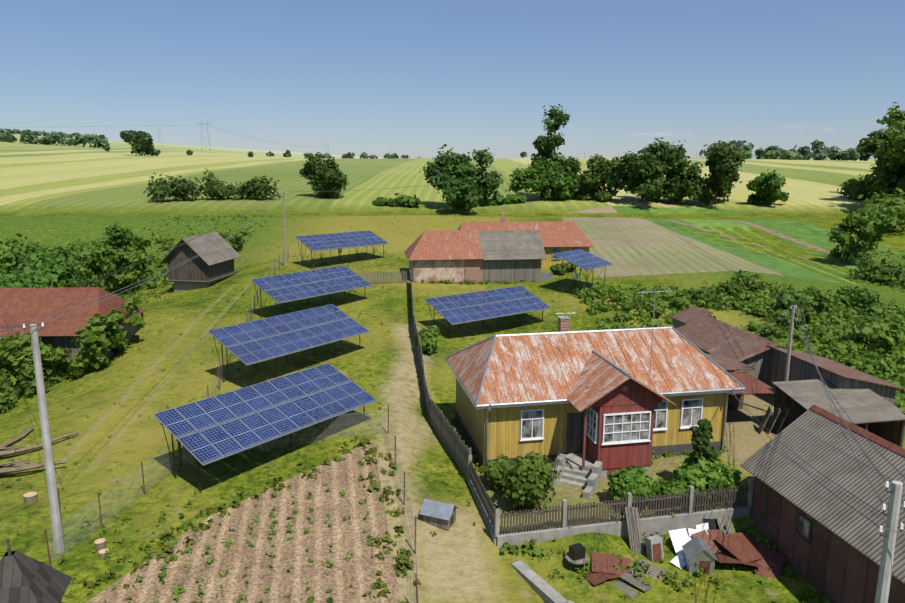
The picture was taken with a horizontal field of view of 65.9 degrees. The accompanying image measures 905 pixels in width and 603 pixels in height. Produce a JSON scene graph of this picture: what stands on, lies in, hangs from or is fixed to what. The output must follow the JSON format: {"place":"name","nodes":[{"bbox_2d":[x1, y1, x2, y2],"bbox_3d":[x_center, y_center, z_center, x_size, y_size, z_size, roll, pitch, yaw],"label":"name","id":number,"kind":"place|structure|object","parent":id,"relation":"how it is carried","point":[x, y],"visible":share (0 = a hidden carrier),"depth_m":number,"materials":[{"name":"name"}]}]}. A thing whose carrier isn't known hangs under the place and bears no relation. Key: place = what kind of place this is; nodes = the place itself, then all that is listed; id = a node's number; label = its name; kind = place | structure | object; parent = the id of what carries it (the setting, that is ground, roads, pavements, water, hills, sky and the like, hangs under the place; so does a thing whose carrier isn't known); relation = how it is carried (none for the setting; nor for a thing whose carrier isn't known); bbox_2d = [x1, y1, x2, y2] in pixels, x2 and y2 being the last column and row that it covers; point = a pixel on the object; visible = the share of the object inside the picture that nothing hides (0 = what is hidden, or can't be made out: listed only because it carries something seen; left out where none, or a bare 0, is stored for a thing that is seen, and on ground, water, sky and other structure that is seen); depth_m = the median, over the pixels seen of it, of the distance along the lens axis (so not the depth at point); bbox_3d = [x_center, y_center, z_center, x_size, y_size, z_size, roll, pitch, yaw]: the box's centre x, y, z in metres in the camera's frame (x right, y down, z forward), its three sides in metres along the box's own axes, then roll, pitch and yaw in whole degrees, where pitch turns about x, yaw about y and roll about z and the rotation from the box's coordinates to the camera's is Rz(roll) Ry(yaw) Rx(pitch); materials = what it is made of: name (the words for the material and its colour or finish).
{"place":"outdoors","nodes":[
{"label":"outdoors","id":0,"kind":"place"},
{"bbox_2d":[0,134,904,602],"bbox_3d":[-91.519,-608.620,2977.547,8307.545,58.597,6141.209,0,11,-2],"label":"terrain","id":1,"kind":"structure","parent":0,"point":[56,196],"depth_m":47.32,"materials":[{"name":"green plant"}]},
{"bbox_2d":[0,538,71,602],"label":"well house","id":2,"kind":"structure","parent":1,"relation":"on","point":[25,578],"depth_m":19.53,"materials":[{"name":"grey wood"}]},
{"bbox_2d":[0,128,95,137],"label":"trees","id":3,"kind":"object","parent":1,"relation":"on","point":[17,131],"visible":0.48,"depth_m":870.37,"materials":[{"name":"green plant"}]},
{"bbox_2d":[0,242,98,287],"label":"thicket","id":4,"kind":"object","parent":1,"relation":"on","point":[47,271],"visible":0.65,"depth_m":81.24,"materials":[{"name":"green plant"}]},
{"bbox_2d":[0,234,102,279],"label":"thicket","id":5,"kind":"object","parent":1,"relation":"on","point":[9,261],"visible":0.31,"depth_m":94.24,"materials":[{"name":"green plant"}]},
{"bbox_2d":[0,427,108,559],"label":"logs","id":6,"kind":"object","parent":1,"relation":"on","point":[32,497],"visible":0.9,"depth_m":31.68,"materials":[{"name":"brown wood"}]},
{"bbox_2d":[0,129,109,147],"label":"trees","id":7,"kind":"object","parent":1,"relation":"on","point":[26,137],"visible":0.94,"depth_m":510.71,"materials":[{"name":"green plant"}]},
{"bbox_2d":[0,298,144,413],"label":"bushes","id":8,"kind":"object","parent":1,"relation":"on","point":[16,356],"visible":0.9,"depth_m":45.36,"materials":[{"name":"green plant"}]},
{"bbox_2d":[0,287,145,371],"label":"building","id":9,"kind":"structure","parent":1,"relation":"on","point":[24,306],"depth_m":48.91,"materials":[{"name":"metal"}]},
{"bbox_2d":[103,145,109,150],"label":"shrub","id":10,"kind":"object","parent":1,"relation":"on","point":[106,147],"visible":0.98,"depth_m":459.80,"materials":[{"name":"green plant"}]},
{"bbox_2d":[71,244,147,290],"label":"bush","id":11,"kind":"object","parent":1,"relation":"on","point":[95,259],"visible":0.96,"depth_m":75.85,"materials":[{"name":"green plant"}]},
{"bbox_2d":[8,233,220,301],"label":"thicket","id":12,"kind":"object","parent":1,"relation":"on","point":[166,244],"visible":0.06,"depth_m":101.25,"materials":[{"name":"green plant"}]},
{"bbox_2d":[6,229,242,300],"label":"thicket","id":13,"kind":"object","parent":1,"relation":"on","point":[163,265],"visible":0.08,"depth_m":84.76,"materials":[{"name":"green plant"}]},
{"bbox_2d":[0,227,250,293],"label":"thicket","id":14,"kind":"object","parent":1,"relation":"on","point":[149,283],"visible":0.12,"depth_m":84.33,"materials":[{"name":"green plant"}]},
{"bbox_2d":[96,222,155,270],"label":"bush","id":15,"kind":"object","parent":1,"relation":"on","point":[117,235],"visible":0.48,"depth_m":83.86,"materials":[{"name":"green plant"}]},
{"bbox_2d":[120,130,160,155],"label":"lone tree","id":16,"kind":"object","parent":1,"relation":"on","point":[140,142],"visible":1,"depth_m":403.48,"materials":[{"name":"green plant"}]},
{"bbox_2d":[159,232,241,291],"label":"granary","id":17,"kind":"structure","parent":1,"relation":"on","point":[212,266],"depth_m":71.14,"materials":[{"name":"weathered wood"},{"name":"slate"}]},
{"bbox_2d":[143,168,280,201],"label":"hedge","id":18,"kind":"object","parent":1,"relation":"on","point":[212,189],"visible":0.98,"depth_m":143.43,"materials":[{"name":"green plant"}]},
{"bbox_2d":[57,473,382,602],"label":"garden plants","id":19,"kind":"object","parent":1,"relation":"on","point":[163,573],"visible":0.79,"depth_m":25.90,"materials":[{"name":"green plant"}]},
{"bbox_2d":[44,251,418,602],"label":"wire fences","id":20,"kind":"object","parent":1,"relation":"on","point":[180,461],"visible":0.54,"depth_m":30.53,"materials":[{"name":"grey metal"}]},
{"bbox_2d":[219,233,245,251],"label":"bush","id":21,"kind":"object","parent":1,"relation":"on","point":[235,243],"visible":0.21,"depth_m":94.40,"materials":[{"name":"green plant"}]},
{"bbox_2d":[86,441,399,602],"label":"garden","id":22,"kind":"object","parent":1,"relation":"on","point":[359,569],"visible":0.94,"depth_m":25.69,"materials":[{"name":"soil"}]},
{"bbox_2d":[64,437,421,602],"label":"weeds","id":23,"kind":"object","parent":1,"relation":"on","point":[398,565],"visible":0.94,"depth_m":27.07,"materials":[{"name":"green plant"}]},
{"bbox_2d":[153,363,377,492],"bbox_3d":[-8.589,5.911,33.942,3.804,3.028,10.300,9,14,38],"label":"solar panel array","id":24,"kind":"object","parent":1,"relation":"on","point":[206,431],"visible":0.94,"depth_m":32.98,"materials":[{"name":"blue glass"}]},
{"bbox_2d":[208,304,369,387],"bbox_3d":[-10.289,2.816,45.555,3.751,3.305,10.300,9,14,37],"label":"solar panel array","id":25,"kind":"object","parent":1,"relation":"on","point":[255,342],"visible":0.96,"depth_m":44.72,"materials":[{"name":"blue glass"}]},
{"bbox_2d":[250,265,372,315],"bbox_3d":[-11.774,-0.750,59.691,3.758,3.243,10.300,9,15,38],"label":"solar panel array","id":26,"kind":"object","parent":1,"relation":"on","point":[285,288],"visible":0.9,"depth_m":59.02,"materials":[{"name":"blue glass"}]},
{"bbox_2d":[299,152,348,197],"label":"tree","id":27,"kind":"object","parent":1,"relation":"on","point":[326,179],"visible":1,"depth_m":146.15,"materials":[{"name":"green plant"}]},
{"bbox_2d":[266,150,408,158],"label":"trees","id":28,"kind":"object","parent":1,"relation":"on","point":[363,155],"visible":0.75,"depth_m":635.10,"materials":[{"name":"green plant"}]},
{"bbox_2d":[295,230,388,265],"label":"solar panel array","id":29,"kind":"object","parent":1,"relation":"on","point":[331,241],"visible":0.94,"depth_m":78.97,"materials":[{"name":"blue glass"}]},
{"bbox_2d":[372,193,420,206],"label":"hedge","id":30,"kind":"object","parent":1,"relation":"on","point":[403,200],"visible":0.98,"depth_m":137.32,"materials":[{"name":"green plant"}]},
{"bbox_2d":[10,278,829,602],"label":"base weeds","id":31,"kind":"object","parent":1,"relation":"on","point":[464,440],"visible":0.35,"depth_m":35.45,"materials":[{"name":"green plant"}]},
{"bbox_2d":[412,334,439,353],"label":"bush","id":32,"kind":"object","parent":1,"relation":"on","point":[429,344],"visible":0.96,"depth_m":48.65,"materials":[{"name":"green plant"}]},
{"bbox_2d":[418,325,440,337],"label":"bush","id":33,"kind":"object","parent":1,"relation":"on","point":[433,331],"visible":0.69,"depth_m":51.50,"materials":[{"name":"green plant"}]},
{"bbox_2d":[419,499,458,529],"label":"dog house","id":34,"kind":"structure","parent":1,"relation":"on","point":[441,515],"depth_m":28.25,"materials":[{"name":"metal"}]},
{"bbox_2d":[0,148,904,602],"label":"poles","id":35,"kind":"object","parent":1,"relation":"on","point":[888,550],"visible":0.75,"depth_m":24.46,"materials":[{"name":"concrete"}]},
{"bbox_2d":[0,214,904,602],"bbox_3d":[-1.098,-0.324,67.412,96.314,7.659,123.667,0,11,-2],"label":"weeds","id":36,"kind":"object","parent":1,"relation":"on","point":[332,346],"visible":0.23,"depth_m":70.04,"materials":[{"name":"green plant"}]},
{"bbox_2d":[79,120,830,159],"bbox_3d":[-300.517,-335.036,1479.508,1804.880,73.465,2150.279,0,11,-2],"label":"transmission tower","id":37,"kind":"structure","parent":1,"relation":"on","point":[419,156],"depth_m":771.41,"materials":[{"name":"silver metal"}]},
{"bbox_2d":[419,144,503,209],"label":"tree","id":38,"kind":"object","parent":1,"relation":"on","point":[443,168],"visible":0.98,"depth_m":134.92,"materials":[{"name":"green plant"}]},
{"bbox_2d":[424,286,550,338],"bbox_3d":[3.009,0.957,56.673,10.300,2.954,3.802,-8,14,-35],"label":"solar panel array","id":39,"kind":"object","parent":1,"relation":"on","point":[457,309],"visible":0.96,"depth_m":56.18,"materials":[{"name":"blue glass"}]},
{"bbox_2d":[479,453,510,488],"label":"yard bush","id":40,"kind":"object","parent":1,"relation":"on","point":[492,470],"visible":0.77,"depth_m":31.26,"materials":[{"name":"green plant"}]},
{"bbox_2d":[404,213,594,282],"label":"barns","id":41,"kind":"object","parent":1,"relation":"on","point":[478,252],"visible":0.79,"depth_m":71.07,"materials":[{"name":"paint"}]},
{"bbox_2d":[479,191,526,205],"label":"hedge","id":42,"kind":"object","parent":1,"relation":"on","point":[497,199],"visible":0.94,"depth_m":141.40,"materials":[{"name":"green plant"}]},
{"bbox_2d":[520,151,526,157],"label":"tree","id":43,"kind":"object","parent":1,"relation":"on","point":[523,154],"visible":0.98,"depth_m":460.90,"materials":[{"name":"green plant"}]},
{"bbox_2d":[494,451,563,507],"bbox_3d":[3.322,7.681,29.952,2.731,2.477,3.202,3,12,15],"label":"yard bush","id":44,"kind":"object","parent":1,"relation":"on","point":[530,481],"visible":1,"depth_m":29.09,"materials":[{"name":"green plant"}]},
{"bbox_2d":[505,151,577,199],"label":"tree","id":45,"kind":"object","parent":1,"relation":"on","point":[526,178],"visible":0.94,"depth_m":144.51,"materials":[{"name":"green plant"}]},
{"bbox_2d":[533,102,570,191],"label":"tree","id":46,"kind":"object","parent":1,"relation":"on","point":[545,145],"visible":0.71,"depth_m":147.86,"materials":[{"name":"green plant"}]},
{"bbox_2d":[357,268,753,546],"bbox_3d":[1.370,3.604,49.181,11.332,5.835,44.815,-3,12,-15],"label":"fence","id":47,"kind":"object","parent":1,"relation":"on","point":[461,454],"visible":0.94,"depth_m":28.90,"materials":[{"name":"wood"}]},
{"bbox_2d":[549,263,567,274],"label":"bush","id":48,"kind":"object","parent":1,"relation":"on","point":[553,269],"visible":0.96,"depth_m":74.29,"materials":[{"name":"green plant"}]},
{"bbox_2d":[563,262,577,270],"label":"bush","id":49,"kind":"object","parent":1,"relation":"on","point":[573,267],"visible":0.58,"depth_m":75.42,"materials":[{"name":"green plant"}]},
{"bbox_2d":[551,156,594,198],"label":"tree","id":50,"kind":"object","parent":1,"relation":"on","point":[573,164],"visible":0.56,"depth_m":147.22,"materials":[{"name":"green plant"}]},
{"bbox_2d":[541,186,617,200],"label":"understory","id":51,"kind":"object","parent":1,"relation":"on","point":[548,192],"visible":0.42,"depth_m":145.59,"materials":[{"name":"green plant"}]},
{"bbox_2d":[553,249,613,292],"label":"solar panel array","id":52,"kind":"object","parent":1,"relation":"on","point":[583,259],"visible":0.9,"depth_m":67.49,"materials":[{"name":"blue glass"}]},
{"bbox_2d":[445,290,744,498],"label":"house","id":53,"kind":"structure","parent":1,"relation":"on","point":[588,409],"depth_m":34.07,"materials":[{"name":"yellow wood"}]},
{"bbox_2d":[574,154,621,201],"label":"tree","id":54,"kind":"object","parent":1,"relation":"on","point":[598,166],"visible":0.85,"depth_m":143.81,"materials":[{"name":"green plant"}]},
{"bbox_2d":[607,465,663,506],"bbox_3d":[7.802,8.001,30.049,2.232,1.807,2.179,0,11,-2],"label":"yard bush","id":55,"kind":"object","parent":1,"relation":"on","point":[622,482],"visible":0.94,"depth_m":29.60,"materials":[{"name":"green plant"}]},
{"bbox_2d":[601,137,689,202],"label":"tree","id":56,"kind":"object","parent":1,"relation":"on","point":[646,171],"visible":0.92,"depth_m":139.66,"materials":[{"name":"green plant"}]},
{"bbox_2d":[499,523,791,601],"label":"weeds","id":57,"kind":"object","parent":1,"relation":"on","point":[535,550],"visible":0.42,"depth_m":27.00,"materials":[{"name":"green plant"}]},
{"bbox_2d":[511,507,787,602],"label":"scrap pile","id":58,"kind":"object","parent":1,"relation":"on","point":[701,548],"visible":0.88,"depth_m":27.17,"materials":[{"name":"metal"}]},
{"bbox_2d":[641,301,662,316],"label":"bush","id":59,"kind":"object","parent":1,"relation":"on","point":[649,307],"visible":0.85,"depth_m":59.70,"materials":[{"name":"green plant"}]},
{"bbox_2d":[652,477,687,510],"bbox_3d":[9.305,8.271,29.885,1.750,1.350,1.872,-11,16,-43],"label":"yard bush","id":60,"kind":"object","parent":1,"relation":"on","point":[669,487],"visible":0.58,"depth_m":29.43,"materials":[{"name":"green plant"}]},
{"bbox_2d":[656,160,700,202],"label":"tree","id":61,"kind":"object","parent":1,"relation":"on","point":[673,196],"visible":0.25,"depth_m":142.17,"materials":[{"name":"green plant"}]},
{"bbox_2d":[669,296,690,310],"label":"bush","id":62,"kind":"object","parent":1,"relation":"on","point":[679,302],"visible":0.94,"depth_m":61.14,"materials":[{"name":"green plant"}]},
{"bbox_2d":[672,467,709,508],"bbox_3d":[10.206,8.067,30.017,1.776,1.688,2.058,5,12,22],"label":"yard bush","id":63,"kind":"object","parent":1,"relation":"on","point":[695,478],"visible":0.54,"depth_m":29.77,"materials":[{"name":"green plant"}]},
{"bbox_2d":[681,418,720,468],"bbox_3d":[10.969,6.955,31.277,1.535,3.745,1.847,0,11,-2],"label":"shrub","id":64,"kind":"object","parent":1,"relation":"on","point":[701,436],"visible":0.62,"depth_m":30.62,"materials":[{"name":"green plant"}]},
{"bbox_2d":[681,451,720,463],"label":"yard bush","id":65,"kind":"object","parent":1,"relation":"on","point":[689,456],"visible":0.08,"depth_m":32.87,"materials":[{"name":"green plant"}]},
{"bbox_2d":[691,286,720,302],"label":"bush","id":66,"kind":"object","parent":1,"relation":"on","point":[705,291],"visible":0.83,"depth_m":63.35,"materials":[{"name":"green plant"}]},
{"bbox_2d":[673,140,746,204],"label":"tree","id":67,"kind":"object","parent":1,"relation":"on","point":[724,160],"visible":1,"depth_m":139.98,"materials":[{"name":"green plant"}]},
{"bbox_2d":[682,455,742,498],"bbox_3d":[11.357,7.813,30.590,2.414,1.962,2.521,0,11,-2],"label":"yard bush","id":68,"kind":"object","parent":1,"relation":"on","point":[722,476],"visible":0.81,"depth_m":30.09,"materials":[{"name":"green plant"}]},
{"bbox_2d":[612,206,843,283],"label":"crop field","id":69,"kind":"structure","parent":1,"relation":"on","point":[779,266],"depth_m":96.17,"materials":[{"name":"green plant"}]},
{"bbox_2d":[715,280,744,295],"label":"bush","id":70,"kind":"object","parent":1,"relation":"on","point":[734,288],"visible":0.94,"depth_m":65.21,"materials":[{"name":"green plant"}]},
{"bbox_2d":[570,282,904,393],"bbox_3d":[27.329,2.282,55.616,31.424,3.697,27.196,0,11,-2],"label":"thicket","id":71,"kind":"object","parent":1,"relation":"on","point":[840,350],"visible":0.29,"depth_m":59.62,"materials":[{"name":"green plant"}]},
{"bbox_2d":[571,282,904,407],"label":"thicket","id":72,"kind":"object","parent":1,"relation":"on","point":[899,402],"visible":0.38,"depth_m":60.95,"materials":[{"name":"green plant"}]},
{"bbox_2d":[667,220,816,262],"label":"track","id":73,"kind":"structure","parent":1,"relation":"on","point":[725,235],"depth_m":113.40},
{"bbox_2d":[729,270,762,285],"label":"bush","id":74,"kind":"object","parent":1,"relation":"on","point":[737,277],"visible":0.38,"depth_m":68.30,"materials":[{"name":"green plant"}]},
{"bbox_2d":[706,150,797,159],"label":"trees","id":75,"kind":"object","parent":1,"relation":"on","point":[787,155],"visible":0.67,"depth_m":449.24,"materials":[{"name":"green plant"}]},
{"bbox_2d":[744,273,769,292],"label":"bush","id":76,"kind":"object","parent":1,"relation":"on","point":[756,279],"visible":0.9,"depth_m":66.20,"materials":[{"name":"green plant"}]},
{"bbox_2d":[746,169,788,204],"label":"tree","id":77,"kind":"object","parent":1,"relation":"on","point":[765,187],"visible":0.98,"depth_m":140.13,"materials":[{"name":"green plant"}]},
{"bbox_2d":[645,207,895,283],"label":"crop field","id":78,"kind":"structure","parent":1,"relation":"on","point":[713,224],"depth_m":118.31,"materials":[{"name":"green plant"}]},
{"bbox_2d":[763,324,789,338],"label":"bush","id":79,"kind":"object","parent":1,"relation":"on","point":[772,330],"visible":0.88,"depth_m":53.71,"materials":[{"name":"green plant"}]},
{"bbox_2d":[724,219,831,253],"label":"track","id":80,"kind":"structure","parent":1,"relation":"on","point":[788,237],"depth_m":112.78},
{"bbox_2d":[699,139,874,160],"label":"trees","id":81,"kind":"object","parent":1,"relation":"on","point":[821,153],"visible":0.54,"depth_m":664.23,"materials":[{"name":"green plant"}]},
{"bbox_2d":[772,309,801,327],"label":"bush","id":82,"kind":"object","parent":1,"relation":"on","point":[777,313],"visible":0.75,"depth_m":56.91,"materials":[{"name":"green plant"}]},
{"bbox_2d":[670,305,904,446],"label":"sheds","id":83,"kind":"object","parent":1,"relation":"on","point":[754,364],"visible":0.56,"depth_m":39.39,"materials":[{"name":"metal"}]},
{"bbox_2d":[773,289,816,309],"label":"bush","id":84,"kind":"object","parent":1,"relation":"on","point":[798,299],"visible":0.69,"depth_m":59.44,"materials":[{"name":"green plant"}]},
{"bbox_2d":[694,209,904,275],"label":"crop field","id":85,"kind":"structure","parent":1,"relation":"on","point":[815,235],"depth_m":115.90,"materials":[{"name":"green plant"}]},
{"bbox_2d":[789,304,815,324],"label":"bush","id":86,"kind":"object","parent":1,"relation":"on","point":[809,313],"visible":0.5,"depth_m":56.53,"materials":[{"name":"green plant"}]},
{"bbox_2d":[805,286,834,313],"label":"bushes","id":87,"kind":"object","parent":1,"relation":"on","point":[824,301],"visible":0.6,"depth_m":59.85,"materials":[{"name":"green plant"}]},
{"bbox_2d":[740,404,904,602],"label":"barn","id":88,"kind":"structure","parent":1,"relation":"on","point":[828,543],"depth_m":25.95,"materials":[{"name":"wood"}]},
{"bbox_2d":[836,286,853,292],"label":"bush","id":89,"kind":"object","parent":1,"relation":"on","point":[841,289],"visible":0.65,"depth_m":69.86,"materials":[{"name":"green plant"}]},
{"bbox_2d":[832,286,879,310],"bbox_3d":[37.026,-0.167,64.701,2.994,2.582,4.508,-11,16,-43],"label":"bush","id":90,"kind":"object","parent":1,"relation":"on","point":[864,297],"visible":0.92,"depth_m":63.59,"materials":[{"name":"green plant"}]},
{"bbox_2d":[842,318,883,351],"bbox_3d":[31.407,2.485,52.817,3.365,2.408,3.087,0,11,-2],"label":"bush","id":91,"kind":"object","parent":1,"relation":"on","point":[851,331],"visible":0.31,"depth_m":52.44,"materials":[{"name":"green plant"}]},
{"bbox_2d":[825,200,903,262],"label":"tree","id":92,"kind":"object","parent":1,"relation":"on","point":[869,224],"visible":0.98,"depth_m":93.29,"materials":[{"name":"green plant"}]},
{"bbox_2d":[858,307,881,321],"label":"bush","id":93,"kind":"object","parent":1,"relation":"on","point":[870,313],"visible":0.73,"depth_m":59.18,"materials":[{"name":"green plant"}]},
{"bbox_2d":[837,102,904,197],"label":"tree","id":94,"kind":"object","parent":1,"relation":"on","point":[896,117],"visible":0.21,"depth_m":149.81,"materials":[{"name":"green plant"}]},
{"bbox_2d":[848,125,904,201],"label":"tree","id":95,"kind":"object","parent":1,"relation":"on","point":[891,178],"visible":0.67,"depth_m":134.97,"materials":[{"name":"green plant"}]},
{"bbox_2d":[848,250,904,288],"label":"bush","id":96,"kind":"object","parent":1,"relation":"on","point":[883,269],"visible":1,"depth_m":83.89,"materials":[{"name":"green plant"}]},
{"bbox_2d":[852,318,903,353],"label":"bush","id":97,"kind":"object","parent":1,"relation":"on","point":[890,336],"visible":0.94,"depth_m":51.51,"materials":[{"name":"green plant"}]},
{"bbox_2d":[854,357,903,378],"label":"bush","id":98,"kind":"object","parent":1,"relation":"on","point":[881,368],"visible":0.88,"depth_m":45.95,"materials":[{"name":"green plant"}]},
{"bbox_2d":[857,187,904,230],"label":"tree","id":99,"kind":"object","parent":1,"relation":"on","point":[894,205],"visible":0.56,"depth_m":114.02,"materials":[{"name":"green plant"}]},
{"bbox_2d":[882,132,904,201],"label":"tree","id":100,"kind":"object","parent":1,"relation":"on","point":[899,143],"visible":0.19,"depth_m":128.30,"materials":[{"name":"green plant"}]},
{"bbox_2d":[0,0,904,159],"label":"sky","id":101,"kind":"structure","parent":0,"point":[412,78],"materials":[{"name":"blue"}]},
{"bbox_2d":[561,206,784,276],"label":"potato field","id":102,"kind":"structure","parent":0,"point":[631,246],"depth_m":89.13,"materials":[{"name":"brown soil"}]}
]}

